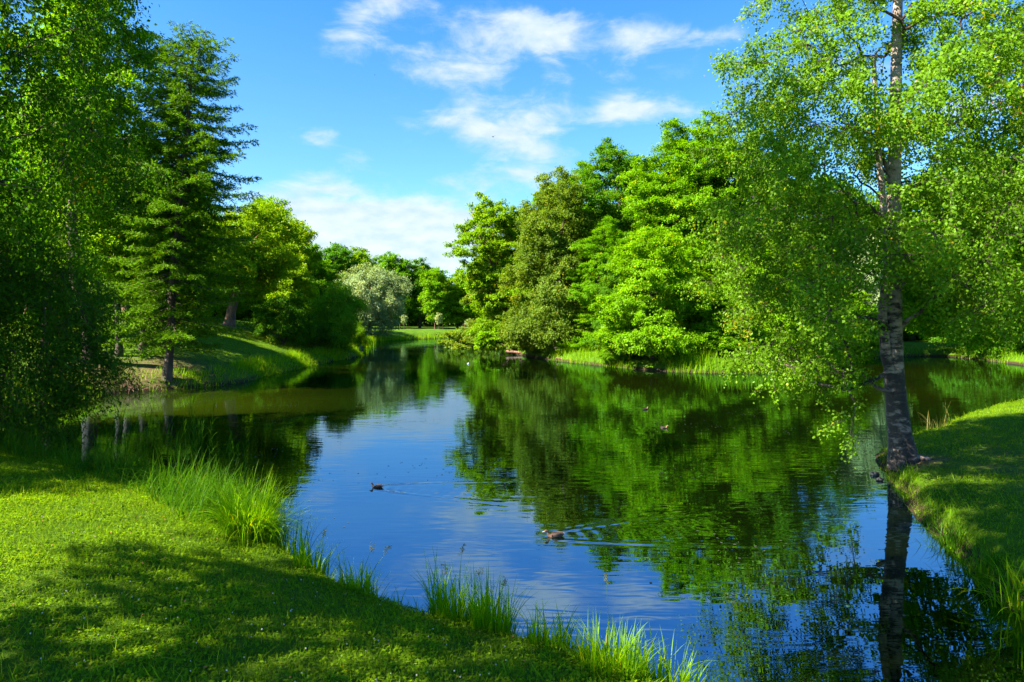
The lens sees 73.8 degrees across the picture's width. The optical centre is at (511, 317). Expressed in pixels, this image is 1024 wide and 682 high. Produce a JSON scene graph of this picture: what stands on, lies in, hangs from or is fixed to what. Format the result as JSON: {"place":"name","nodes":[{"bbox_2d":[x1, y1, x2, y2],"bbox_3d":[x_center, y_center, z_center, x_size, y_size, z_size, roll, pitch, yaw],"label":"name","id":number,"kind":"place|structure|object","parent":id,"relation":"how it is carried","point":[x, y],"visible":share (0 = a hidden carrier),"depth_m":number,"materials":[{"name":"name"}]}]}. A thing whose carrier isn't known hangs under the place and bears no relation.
{"place":"outdoors","nodes":[
{"label":"outdoors","id":0,"kind":"place"},
{"bbox_2d":[279,508,338,556],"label":"water grass","id":1,"kind":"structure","parent":0,"point":[296,534],"depth_m":11.24,"materials":[{"name":"green plant"}]},
{"bbox_2d":[0,317,1023,681],"bbox_3d":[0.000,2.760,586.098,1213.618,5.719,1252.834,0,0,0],"label":"ground","id":2,"kind":"structure","parent":0,"point":[648,363],"depth_m":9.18,"materials":[{"name":"green plant"}]},
{"bbox_2d":[0,84,56,313],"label":"oak tree","id":3,"kind":"object","parent":2,"relation":"on","point":[11,140],"depth_m":55.77,"materials":[{"name":"green plant"}]},
{"bbox_2d":[0,112,108,342],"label":"linden tree","id":4,"kind":"object","parent":2,"relation":"on","point":[19,162],"visible":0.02,"depth_m":42.51,"materials":[{"name":"green plant"}]},
{"bbox_2d":[0,153,129,331],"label":"oak tree","id":5,"kind":"object","parent":2,"relation":"on","point":[63,315],"visible":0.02,"depth_m":45.24,"materials":[{"name":"green plant"}]},
{"bbox_2d":[0,207,161,455],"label":"willow bush","id":6,"kind":"object","parent":2,"relation":"on","point":[55,373],"visible":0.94,"depth_m":18.17,"materials":[{"name":"green plant"}]},
{"bbox_2d":[0,0,178,292],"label":"elm tree","id":7,"kind":"object","parent":2,"relation":"on","point":[68,140],"visible":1,"depth_m":15.12,"materials":[{"name":"green plant"}]},
{"bbox_2d":[2,0,177,363],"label":"ash tree","id":8,"kind":"object","parent":2,"relation":"on","point":[134,77],"visible":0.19,"depth_m":37.00,"materials":[{"name":"green plant"}]},
{"bbox_2d":[39,171,184,356],"bbox_3d":[-22.911,-3.187,39.957,7.233,11.294,7.232,0,0,0],"label":"maple tree","id":9,"kind":"object","parent":2,"relation":"on","point":[116,248],"visible":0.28,"depth_m":38.67,"materials":[{"name":"green plant"}]},
{"bbox_2d":[118,377,148,393],"bbox_3d":[-20.575,3.537,36.169,2.726,1.366,1.938,0,0,0],"label":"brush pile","id":10,"kind":"object","parent":2,"relation":"on","point":[129,386],"visible":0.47,"depth_m":36.25,"materials":[{"name":"brown plant"}]},
{"bbox_2d":[103,117,176,322],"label":"linden tree","id":11,"kind":"object","parent":2,"relation":"on","point":[149,194],"visible":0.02,"depth_m":54.89,"materials":[{"name":"green plant"}]},
{"bbox_2d":[0,419,291,536],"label":"sedge fringe","id":12,"kind":"object","parent":2,"relation":"on","point":[33,450],"visible":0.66,"depth_m":14.45,"materials":[{"name":"green plant"}]},
{"bbox_2d":[69,68,233,350],"bbox_3d":[-22.004,-6.481,41.959,9.409,17.325,9.284,0,0,0],"label":"larch tree","id":13,"kind":"object","parent":2,"relation":"on","point":[207,199],"visible":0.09,"depth_m":41.52,"materials":[{"name":"green plant"}]},
{"bbox_2d":[82,19,262,381],"bbox_3d":[-18.381,-6.218,38.135,9.487,19.636,9.428,0,0,0],"label":"larch tree","id":14,"kind":"object","parent":2,"relation":"on","point":[191,252],"visible":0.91,"depth_m":37.24,"materials":[{"name":"green plant"}]},
{"bbox_2d":[6,316,342,393],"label":"slope grass","id":15,"kind":"structure","parent":2,"relation":"on","point":[244,334],"depth_m":52.60,"materials":[{"name":"green plant"}]},
{"bbox_2d":[114,438,252,499],"bbox_3d":[-6.241,3.248,13.176,2.678,1.860,2.574,0,0,0],"label":"grass tussock","id":16,"kind":"object","parent":2,"relation":"on","point":[181,471],"depth_m":13.04,"materials":[{"name":"green plant"}]},
{"bbox_2d":[158,175,221,316],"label":"oak tree","id":17,"kind":"object","parent":2,"relation":"on","point":[201,313],"visible":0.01,"depth_m":84.14,"materials":[{"name":"green plant"}]},
{"bbox_2d":[38,345,365,403],"bbox_3d":[-18.009,3.304,52.235,6.570,2.013,47.554,0,0,7],"label":"bank fringe","id":18,"kind":"object","parent":2,"relation":"on","point":[252,361],"visible":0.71,"depth_m":47.47,"materials":[{"name":"green plant"}]},
{"bbox_2d":[206,209,243,318],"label":"oak tree","id":19,"kind":"object","parent":2,"relation":"on","point":[215,312],"visible":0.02,"depth_m":91.79,"materials":[{"name":"green plant"}]},
{"bbox_2d":[171,451,307,536],"bbox_3d":[-4.823,3.396,12.346,2.578,1.981,2.604,0,0,0],"label":"grass tussock","id":20,"kind":"object","parent":2,"relation":"on","point":[217,482],"depth_m":12.25,"materials":[{"name":"green plant"}]},
{"bbox_2d":[4,303,475,325],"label":"distant wood","id":21,"kind":"object","parent":2,"relation":"on","point":[424,321],"visible":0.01,"depth_m":199.19,"materials":[{"name":"green plant"}]},
{"bbox_2d":[217,300,263,321],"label":"oak tree","id":22,"kind":"object","parent":2,"relation":"on","point":[244,315],"visible":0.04,"depth_m":106.71,"materials":[{"name":"green plant"}]},
{"bbox_2d":[183,195,306,327],"bbox_3d":[-24.617,-5.141,62.155,12.577,12.382,9.792,0,0,0],"label":"oak tree","id":23,"kind":"object","parent":2,"relation":"on","point":[265,260],"visible":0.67,"depth_m":60.55,"materials":[{"name":"green plant"}]},
{"bbox_2d":[169,463,324,551],"bbox_3d":[-4.120,3.075,10.904,2.456,1.591,2.457,0,0,0],"label":"grass tussock","id":24,"kind":"object","parent":2,"relation":"on","point":[245,520],"depth_m":10.66,"materials":[{"name":"green plant"}]},
{"bbox_2d":[22,516,505,681],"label":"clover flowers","id":25,"kind":"object","parent":2,"relation":"on","point":[251,624],"visible":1,"depth_m":6.71,"materials":[{"name":"white plant"}]},
{"bbox_2d":[237,195,292,322],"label":"oak tree","id":26,"kind":"object","parent":2,"relation":"on","point":[243,308],"visible":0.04,"depth_m":94.55,"materials":[{"name":"green plant"}]},
{"bbox_2d":[236,291,319,347],"bbox_3d":[-20.007,0.178,59.314,6.510,4.972,7.028,0,0,0],"label":"shrub","id":27,"kind":"object","parent":2,"relation":"on","point":[293,320],"visible":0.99,"depth_m":57.83,"materials":[{"name":"green plant"}]},
{"bbox_2d":[236,216,324,312],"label":"oak tree","id":28,"kind":"object","parent":2,"relation":"on","point":[302,280],"visible":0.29,"depth_m":74.73,"materials":[{"name":"green plant"}]},
{"bbox_2d":[261,521,350,577],"bbox_3d":[-2.898,3.389,9.746,1.198,1.106,1.153,0,0,0],"label":"grass tuft","id":29,"kind":"object","parent":2,"relation":"on","point":[300,558],"visible":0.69,"depth_m":9.66,"materials":[{"name":"green plant"}]},
{"bbox_2d":[305,243,332,282],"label":"oak tree","id":30,"kind":"object","parent":2,"relation":"on","point":[324,264],"visible":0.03,"depth_m":149.26,"materials":[{"name":"green plant"}]},
{"bbox_2d":[301,321,338,346],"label":"shrub","id":31,"kind":"object","parent":2,"relation":"on","point":[324,332],"visible":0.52,"depth_m":63.02,"materials":[{"name":"green plant"}]},
{"bbox_2d":[305,260,345,318],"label":"oak tree","id":32,"kind":"object","parent":2,"relation":"on","point":[323,277],"visible":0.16,"depth_m":111.51,"materials":[{"name":"green plant"}]},
{"bbox_2d":[304,276,370,352],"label":"willow bush","id":33,"kind":"object","parent":2,"relation":"on","point":[336,309],"visible":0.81,"depth_m":65.93,"materials":[{"name":"dark green leaf"},{"name":"grey brown bark"}]},
{"bbox_2d":[320,242,362,287],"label":"linden tree","id":34,"kind":"object","parent":2,"relation":"on","point":[337,256],"visible":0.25,"depth_m":156.07,"materials":[{"name":"green plant"}]},
{"bbox_2d":[348,321,368,348],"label":"willow bush","id":35,"kind":"object","parent":2,"relation":"on","point":[361,341],"visible":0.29,"depth_m":73.58,"materials":[{"name":"green plant"}]},
{"bbox_2d":[322,542,395,596],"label":"grass tuft","id":36,"kind":"object","parent":2,"relation":"on","point":[350,582],"visible":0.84,"depth_m":8.84,"materials":[{"name":"green plant"}]},
{"bbox_2d":[343,246,375,281],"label":"oak tree","id":37,"kind":"object","parent":2,"relation":"on","point":[360,255],"visible":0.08,"depth_m":162.66,"materials":[{"name":"green plant"}]},
{"bbox_2d":[368,258,379,325],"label":"oak tree","id":38,"kind":"object","parent":2,"relation":"on","point":[375,261],"depth_m":185.48,"materials":[{"name":"green plant"}]},
{"bbox_2d":[335,262,415,336],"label":"willow tree","id":39,"kind":"object","parent":2,"relation":"on","point":[384,308],"visible":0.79,"depth_m":114.05,"materials":[{"name":"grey plant"}]},
{"bbox_2d":[373,251,413,328],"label":"linden tree","id":40,"kind":"object","parent":2,"relation":"on","point":[390,262],"visible":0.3,"depth_m":158.86,"materials":[{"name":"green plant"}]},
{"bbox_2d":[401,315,407,325],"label":"sapling","id":41,"kind":"object","parent":2,"relation":"on","point":[404,319],"visible":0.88,"depth_m":148.49,"materials":[{"name":"green plant"}]},
{"bbox_2d":[400,267,420,326],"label":"oak tree","id":42,"kind":"object","parent":2,"relation":"on","point":[409,310],"visible":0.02,"depth_m":180.67,"materials":[{"name":"green plant"}]},
{"bbox_2d":[403,257,441,328],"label":"oak tree","id":43,"kind":"object","parent":2,"relation":"on","point":[417,312],"visible":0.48,"depth_m":160.91,"materials":[{"name":"green plant"}]},
{"bbox_2d":[418,267,454,328],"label":"linden tree","id":44,"kind":"object","parent":2,"relation":"on","point":[435,279],"visible":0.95,"depth_m":154.56,"materials":[{"name":"green plant"}]},
{"bbox_2d":[434,313,444,329],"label":"sapling","id":45,"kind":"object","parent":2,"relation":"on","point":[439,317],"visible":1,"depth_m":148.94,"materials":[{"name":"green plant"}]},
{"bbox_2d":[410,543,497,624],"bbox_3d":[-0.646,3.348,8.068,1.273,1.353,1.355,0,0,0],"label":"grass tuft","id":46,"kind":"object","parent":2,"relation":"on","point":[440,604],"visible":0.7,"depth_m":7.98,"materials":[{"name":"green plant"}]},
{"bbox_2d":[438,275,474,328],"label":"oak tree","id":47,"kind":"object","parent":2,"relation":"on","point":[454,292],"visible":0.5,"depth_m":157.52,"materials":[{"name":"green plant"}]},
{"bbox_2d":[447,273,474,326],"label":"linden tree","id":48,"kind":"object","parent":2,"relation":"on","point":[452,275],"visible":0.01,"depth_m":183.84,"materials":[{"name":"green plant"}]},
{"bbox_2d":[457,270,491,319],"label":"linden tree","id":49,"kind":"object","parent":2,"relation":"on","point":[468,311],"visible":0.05,"depth_m":156.02,"materials":[{"name":"green plant"}]},
{"bbox_2d":[434,201,544,348],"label":"linden tree","id":50,"kind":"object","parent":2,"relation":"on","point":[461,341],"visible":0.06,"depth_m":90.61,"materials":[{"name":"green plant"}]},
{"bbox_2d":[448,564,532,635],"bbox_3d":[-0.231,3.283,7.704,0.949,1.145,1.188,0,0,29],"label":"grass tuft","id":51,"kind":"object","parent":2,"relation":"on","point":[484,617],"visible":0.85,"depth_m":7.60,"materials":[{"name":"green plant"}]},
{"bbox_2d":[270,531,713,681],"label":"shore grass","id":52,"kind":"structure","parent":2,"relation":"on","point":[288,544],"depth_m":8.87,"materials":[{"name":"green plant"}]},
{"bbox_2d":[473,329,513,351],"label":"elm bush","id":53,"kind":"object","parent":2,"relation":"on","point":[480,341],"visible":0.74,"depth_m":74.27,"materials":[{"name":"green plant"}]},
{"bbox_2d":[442,191,549,345],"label":"linden tree","id":54,"kind":"object","parent":2,"relation":"on","point":[485,220],"visible":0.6,"depth_m":75.97,"materials":[{"name":"green plant"}]},
{"bbox_2d":[4,435,1022,680],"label":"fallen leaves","id":55,"kind":"object","parent":2,"relation":"on","point":[370,611],"visible":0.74,"depth_m":7.99,"materials":[{"name":"brown plant"}]},
{"bbox_2d":[505,597,581,650],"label":"grass tuft","id":56,"kind":"object","parent":2,"relation":"on","point":[531,637],"visible":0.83,"depth_m":7.30,"materials":[{"name":"green plant"}]},
{"bbox_2d":[496,165,615,353],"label":"elm tree","id":57,"kind":"object","parent":2,"relation":"on","point":[551,293],"visible":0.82,"depth_m":65.78,"materials":[{"name":"green plant"}]},
{"bbox_2d":[522,159,614,301],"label":"maple tree","id":58,"kind":"object","parent":2,"relation":"on","point":[581,164],"visible":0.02,"depth_m":83.09,"materials":[{"name":"green plant"}]},
{"bbox_2d":[551,309,600,349],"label":"maple tree","id":59,"kind":"object","parent":2,"relation":"on","point":[573,344],"visible":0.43,"depth_m":63.62,"materials":[{"name":"green plant"}]},
{"bbox_2d":[565,215,637,348],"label":"maple tree","id":60,"kind":"object","parent":2,"relation":"on","point":[587,297],"visible":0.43,"depth_m":63.18,"materials":[{"name":"green plant"}]},
{"bbox_2d":[548,135,676,325],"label":"maple tree","id":61,"kind":"object","parent":2,"relation":"on","point":[595,185],"visible":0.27,"depth_m":69.40,"materials":[{"name":"green plant"}]},
{"bbox_2d":[553,568,673,681],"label":"grass tuft","id":62,"kind":"object","parent":2,"relation":"on","point":[595,650],"visible":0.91,"depth_m":6.69,"materials":[{"name":"green plant"}]},
{"bbox_2d":[596,340,635,361],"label":"maple tree","id":63,"kind":"object","parent":2,"relation":"on","point":[610,355],"visible":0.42,"depth_m":54.76,"materials":[{"name":"green plant"}]},
{"bbox_2d":[586,255,655,351],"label":"maple tree","id":64,"kind":"object","parent":2,"relation":"on","point":[609,282],"visible":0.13,"depth_m":59.65,"materials":[{"name":"green plant"}]},
{"bbox_2d":[572,148,685,243],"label":"elm tree","id":65,"kind":"object","parent":2,"relation":"on","point":[623,166],"visible":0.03,"depth_m":81.69,"materials":[{"name":"green plant"}]},
{"bbox_2d":[587,226,720,359],"bbox_3d":[10.812,-1.830,53.136,10.043,10.748,9.956,0,0,0],"label":"maple tree","id":66,"kind":"object","parent":2,"relation":"on","point":[642,330],"visible":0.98,"depth_m":51.53,"materials":[{"name":"green plant"}]},
{"bbox_2d":[606,117,733,347],"bbox_3d":[14.993,-8.064,66.183,13.052,22.643,12.922,0,0,-28],"label":"maple tree","id":67,"kind":"object","parent":2,"relation":"on","point":[673,146],"visible":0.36,"depth_m":64.21,"materials":[{"name":"green plant"}]},
{"bbox_2d":[648,618,723,681],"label":"grass tuft","id":68,"kind":"object","parent":2,"relation":"on","point":[663,665],"visible":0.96,"depth_m":6.74,"materials":[{"name":"green plant"}]},
{"bbox_2d":[646,136,729,227],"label":"elm tree","id":69,"kind":"object","parent":2,"relation":"on","point":[696,163],"visible":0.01,"depth_m":82.45,"materials":[{"name":"green plant"}]},
{"bbox_2d":[649,234,729,321],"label":"maple tree","id":70,"kind":"object","parent":2,"relation":"on","point":[685,249],"visible":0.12,"depth_m":58.79,"materials":[{"name":"green plant"}]},
{"bbox_2d":[664,287,758,354],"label":"maple tree","id":71,"kind":"object","parent":2,"relation":"on","point":[711,329],"visible":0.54,"depth_m":52.38,"materials":[{"name":"green plant"}]},
{"bbox_2d":[549,345,876,373],"bbox_3d":[18.734,3.183,56.126,31.114,2.255,16.685,0,0,0],"label":"reed fringe","id":72,"kind":"object","parent":2,"relation":"on","point":[672,360],"visible":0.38,"depth_m":51.03,"materials":[{"name":"green plant"}]},
{"bbox_2d":[650,109,777,347],"bbox_3d":[18.885,-8.486,65.052,13.368,23.376,13.235,0,0,37],"label":"maple tree","id":73,"kind":"object","parent":2,"relation":"on","point":[696,200],"visible":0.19,"depth_m":62.90,"materials":[{"name":"green plant"}]},
{"bbox_2d":[694,127,810,348],"bbox_3d":[23.381,-7.245,66.036,14.022,22.712,14.242,0,0,1],"label":"elm tree","id":74,"kind":"object","parent":2,"relation":"on","point":[720,183],"visible":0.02,"depth_m":64.55,"materials":[{"name":"green plant"}]},
{"bbox_2d":[702,241,809,351],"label":"maple tree","id":75,"kind":"object","parent":2,"relation":"on","point":[762,334],"visible":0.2,"depth_m":55.41,"materials":[{"name":"green plant"}]},
{"bbox_2d":[764,136,860,259],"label":"maple tree","id":76,"kind":"object","parent":2,"relation":"on","point":[809,151],"visible":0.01,"depth_m":69.22,"materials":[{"name":"green plant"}]},
{"bbox_2d":[772,260,863,350],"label":"maple tree","id":77,"kind":"object","parent":2,"relation":"on","point":[854,335],"visible":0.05,"depth_m":58.44,"materials":[{"name":"green plant"}]},
{"bbox_2d":[805,186,878,253],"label":"elm tree","id":78,"kind":"object","parent":2,"relation":"on","point":[866,193],"visible":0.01,"depth_m":91.08,"materials":[{"name":"green plant"}]},
{"bbox_2d":[673,0,1023,471],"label":"birch tree","id":79,"kind":"object","parent":2,"relation":"on","point":[989,71],"visible":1,"depth_m":15.82,"materials":[{"name":"green plant"}]},
{"bbox_2d":[832,291,879,348],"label":"maple tree","id":80,"kind":"object","parent":2,"relation":"on","point":[874,345],"visible":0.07,"depth_m":62.91,"materials":[{"name":"green plant"}]},
{"bbox_2d":[828,220,907,349],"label":"willow tree","id":81,"kind":"object","parent":2,"relation":"on","point":[877,291],"visible":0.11,"depth_m":65.87,"materials":[{"name":"green plant"}]},
{"bbox_2d":[874,296,911,340],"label":"elm tree","id":82,"kind":"object","parent":2,"relation":"on","point":[905,337],"visible":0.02,"depth_m":81.47,"materials":[{"name":"green plant"}]},
{"bbox_2d":[864,175,953,340],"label":"maple tree","id":83,"kind":"object","parent":2,"relation":"on","point":[913,338],"visible":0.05,"depth_m":82.32,"materials":[{"name":"green plant"}]},
{"bbox_2d":[833,344,1023,365],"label":"inlet fringe","id":84,"kind":"object","parent":2,"relation":"on","point":[1001,357],"visible":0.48,"depth_m":64.45,"materials":[{"name":"green plant"}]},
{"bbox_2d":[846,88,1023,358],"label":"maple tree","id":85,"kind":"object","parent":2,"relation":"on","point":[920,322],"visible":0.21,"depth_m":19.46,"materials":[{"name":"green plant"}]},
{"bbox_2d":[919,404,954,428],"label":"grass tuft","id":86,"kind":"object","parent":2,"relation":"on","point":[946,420],"visible":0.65,"depth_m":23.40,"materials":[{"name":"beige plant"}]},
{"bbox_2d":[911,512,973,556],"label":"grass tuft","id":87,"kind":"object","parent":2,"relation":"on","point":[952,544],"visible":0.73,"depth_m":11.90,"materials":[{"name":"green plant"}]},
{"bbox_2d":[877,398,1023,615],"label":"bank grass","id":88,"kind":"structure","parent":2,"relation":"on","point":[976,416],"depth_m":15.92,"materials":[{"name":"green plant"}]},
{"bbox_2d":[883,461,1023,613],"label":"overhang grass","id":89,"kind":"structure","parent":2,"relation":"on","point":[970,568],"depth_m":12.65,"materials":[{"name":"green plant"}]},
{"bbox_2d":[917,524,1019,594],"bbox_3d":[6.974,3.671,10.302,1.558,1.297,1.483,0,0,-44],"label":"grass tuft","id":90,"kind":"object","parent":2,"relation":"on","point":[981,576],"visible":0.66,"depth_m":10.19,"materials":[{"name":"green plant"}]},
{"bbox_2d":[915,165,1022,345],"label":"maple tree","id":91,"kind":"object","parent":2,"relation":"on","point":[937,339],"visible":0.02,"depth_m":67.04,"materials":[{"name":"green plant"}]},
{"bbox_2d":[938,550,1023,630],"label":"grass tuft","id":92,"kind":"object","parent":2,"relation":"on","point":[1017,604],"visible":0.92,"depth_m":9.42,"materials":[{"name":"green plant"}]},
{"bbox_2d":[962,169,1023,358],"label":"elm tree","id":93,"kind":"object","parent":2,"relation":"on","point":[1017,346],"visible":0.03,"depth_m":60.81,"materials":[{"name":"green plant"}]},
{"bbox_2d":[0,0,1023,315],"label":"sky","id":94,"kind":"structure","parent":0,"point":[377,121],"materials":[{"name":"blue"}]},
{"bbox_2d":[1,338,1023,681],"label":"water","id":95,"kind":"structure","parent":0,"point":[849,568],"depth_m":15.40,"materials":[{"name":"blue liquid"}]},
{"bbox_2d":[65,403,155,464],"bbox_3d":[-10.548,3.166,18.644,2.989,1.869,1.752,0,0,25],"label":"reed stand","id":96,"kind":"object","parent":95,"relation":"in","point":[112,431],"visible":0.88,"depth_m":18.59,"materials":[{"name":"green plant"}]},
{"bbox_2d":[141,396,219,473],"bbox_3d":[-8.249,3.007,17.472,2.596,2.187,1.636,0,0,35],"label":"reed stand","id":97,"kind":"object","parent":95,"relation":"in","point":[199,434],"visible":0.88,"depth_m":17.53,"materials":[{"name":"green plant"}]},
{"bbox_2d":[171,426,251,487],"bbox_3d":[-7.041,3.278,15.813,2.331,1.646,1.737,0,0,0],"label":"reed stand","id":98,"kind":"object","parent":95,"relation":"in","point":[229,458],"visible":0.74,"depth_m":15.80,"materials":[{"name":"green plant"}]},
{"bbox_2d":[370,482,383,487],"bbox_3d":[-3.192,3.963,16.052,0.357,0.148,0.137,0,0,7],"label":"duck","id":99,"kind":"object","parent":95,"relation":"on","point":[377,486],"visible":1,"depth_m":16.00},
{"bbox_2d":[362,332,508,346],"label":"reeds","id":100,"kind":"object","parent":95,"relation":"on","point":[372,339],"visible":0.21,"depth_m":116.75,"materials":[{"name":"green plant"}]},
{"bbox_2d":[503,344,520,353],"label":"driftwood log","id":101,"kind":"object","parent":95,"relation":"in","point":[511,351],"visible":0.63,"depth_m":73.01,"materials":[{"name":"brown wood"}]},
{"bbox_2d":[543,529,564,537],"bbox_3d":[0.759,3.954,12.447,0.426,0.176,0.163,0,0,-9],"label":"duck","id":102,"kind":"object","parent":95,"relation":"on","point":[554,534],"visible":0.99,"depth_m":12.41},
{"bbox_2d":[870,471,879,475],"bbox_3d":[9.200,3.974,17.297,0.237,0.139,0.182,0,0,0],"label":"stone","id":103,"kind":"object","parent":95,"relation":"on","point":[874,473],"visible":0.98,"depth_m":17.24,"materials":[{"name":"grey stone"}]},
{"bbox_2d":[515,310,561,352],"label":"elm tree","id":104,"kind":"object","parent":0,"point":[536,350],"visible":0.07,"depth_m":67.79,"materials":[{"name":"green plant"}]},
{"bbox_2d":[142,401,982,645],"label":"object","id":105,"kind":"object","parent":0,"point":[697,530],"depth_m":15.46,"materials":[{"name":"plant"}]}
]}

